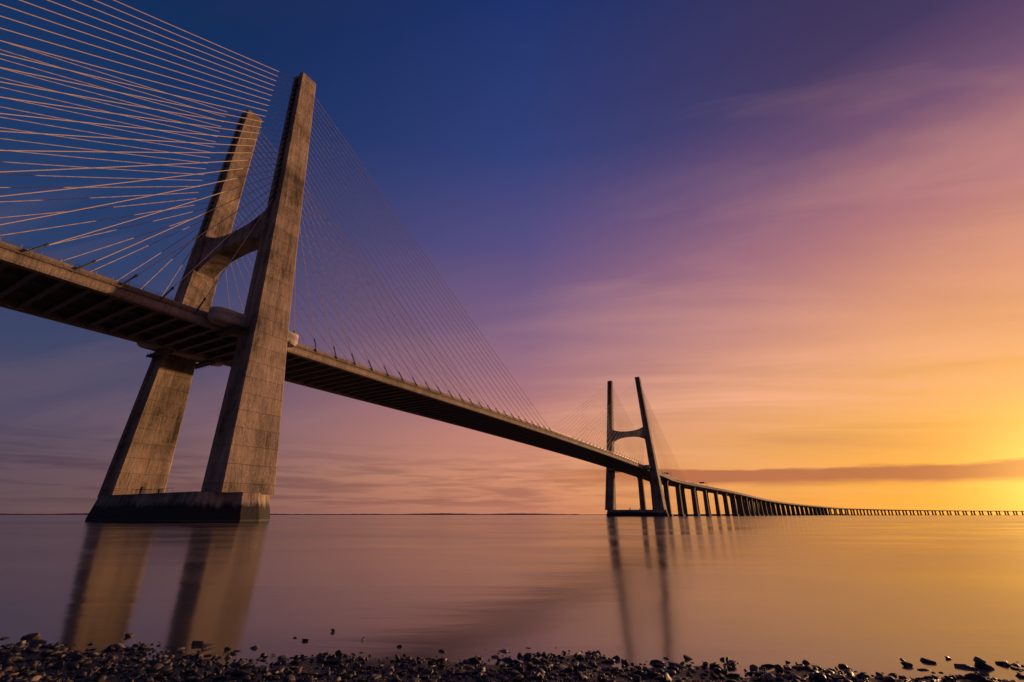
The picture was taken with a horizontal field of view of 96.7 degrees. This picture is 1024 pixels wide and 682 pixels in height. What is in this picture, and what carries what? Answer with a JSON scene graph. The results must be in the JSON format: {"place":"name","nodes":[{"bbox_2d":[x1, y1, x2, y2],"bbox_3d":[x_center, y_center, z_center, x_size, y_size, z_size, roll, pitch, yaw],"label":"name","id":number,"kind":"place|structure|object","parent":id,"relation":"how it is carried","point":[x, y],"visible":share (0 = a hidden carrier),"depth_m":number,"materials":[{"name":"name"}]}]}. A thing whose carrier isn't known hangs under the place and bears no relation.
{"place":"outdoors","nodes":[
{"label":"outdoors","id":0,"kind":"place"},
{"bbox_2d":[0,513,844,514],"bbox_3d":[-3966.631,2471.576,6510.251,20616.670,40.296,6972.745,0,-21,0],"label":"distant shoreline","id":1,"kind":"structure","parent":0,"point":[364,514],"depth_m":8749.53,"materials":[{"name":"black"}]},
{"bbox_2d":[0,647,972,681],"bbox_3d":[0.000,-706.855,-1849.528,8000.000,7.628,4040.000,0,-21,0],"label":"ground","id":2,"kind":"structure","parent":0,"point":[306,664],"depth_m":5.09,"materials":[{"name":"black stone"}]},
{"bbox_2d":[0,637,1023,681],"bbox_3d":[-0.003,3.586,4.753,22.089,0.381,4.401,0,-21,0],"label":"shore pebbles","id":3,"kind":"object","parent":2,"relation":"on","point":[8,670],"visible":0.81,"depth_m":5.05,"materials":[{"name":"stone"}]},
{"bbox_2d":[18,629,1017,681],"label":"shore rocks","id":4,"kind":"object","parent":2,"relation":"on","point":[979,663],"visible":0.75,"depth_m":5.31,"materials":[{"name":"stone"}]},
{"bbox_2d":[0,515,1023,681],"bbox_3d":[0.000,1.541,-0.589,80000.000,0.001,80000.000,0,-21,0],"label":"water","id":5,"kind":"structure","parent":0,"point":[869,595],"depth_m":10.91,"materials":[{"name":"liquid"}]},
{"bbox_2d":[85,72,315,522],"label":"tower","id":6,"kind":"structure","parent":5,"relation":"in","point":[238,484],"depth_m":129.17,"materials":[{"name":"concrete"}]},
{"bbox_2d":[605,377,668,516],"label":"tower","id":7,"kind":"structure","parent":5,"relation":"in","point":[658,493],"depth_m":482.32,"materials":[{"name":"concrete"}]},
{"bbox_2d":[669,514,782,515],"bbox_3d":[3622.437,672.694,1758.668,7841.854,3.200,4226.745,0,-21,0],"label":"pier caps","id":8,"kind":"object","parent":5,"relation":"in","point":[719,515],"visible":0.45,"depth_m":729.44,"materials":[{"name":"concrete"}]},
{"bbox_2d":[636,476,1023,514],"bbox_3d":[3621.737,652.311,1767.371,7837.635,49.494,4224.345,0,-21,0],"label":"piers","id":9,"kind":"structure","parent":5,"relation":"in","point":[743,506],"depth_m":850.76,"materials":[{"name":"concrete"}]},
{"bbox_2d":[0,241,1023,511],"bbox_3d":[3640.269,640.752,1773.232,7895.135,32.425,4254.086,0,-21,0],"label":"deck","id":10,"kind":"structure","parent":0,"point":[42,267],"depth_m":120.14,"materials":[{"name":"concrete"}]},
{"bbox_2d":[0,0,684,479],"bbox_3d":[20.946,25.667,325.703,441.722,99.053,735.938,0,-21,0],"label":"stay cables","id":11,"kind":"object","parent":10,"relation":"attached to","point":[250,202],"visible":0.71,"depth_m":144.50,"materials":[{"name":"grey metal"}]},
{"bbox_2d":[0,262,685,484],"bbox_3d":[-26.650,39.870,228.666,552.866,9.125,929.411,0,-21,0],"label":"floor beams","id":12,"kind":"structure","parent":10,"relation":"part of","point":[319,375],"depth_m":158.94,"materials":[{"name":"metal"}]},
{"bbox_2d":[0,237,700,484],"bbox_3d":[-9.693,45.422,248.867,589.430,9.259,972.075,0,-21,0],"label":"railing","id":13,"kind":"object","parent":10,"relation":"on","point":[299,341],"visible":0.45,"depth_m":114.97,"materials":[{"name":"metal"}]},
{"bbox_2d":[19,243,685,481],"bbox_3d":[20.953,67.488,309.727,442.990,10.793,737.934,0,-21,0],"label":"cable dampers","id":14,"kind":"object","parent":10,"relation":"on","point":[95,261],"visible":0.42,"depth_m":145.78,"materials":[{"name":"metal"}]},
{"bbox_2d":[0,0,1023,514],"label":"sky","id":15,"kind":"structure","parent":0,"point":[798,224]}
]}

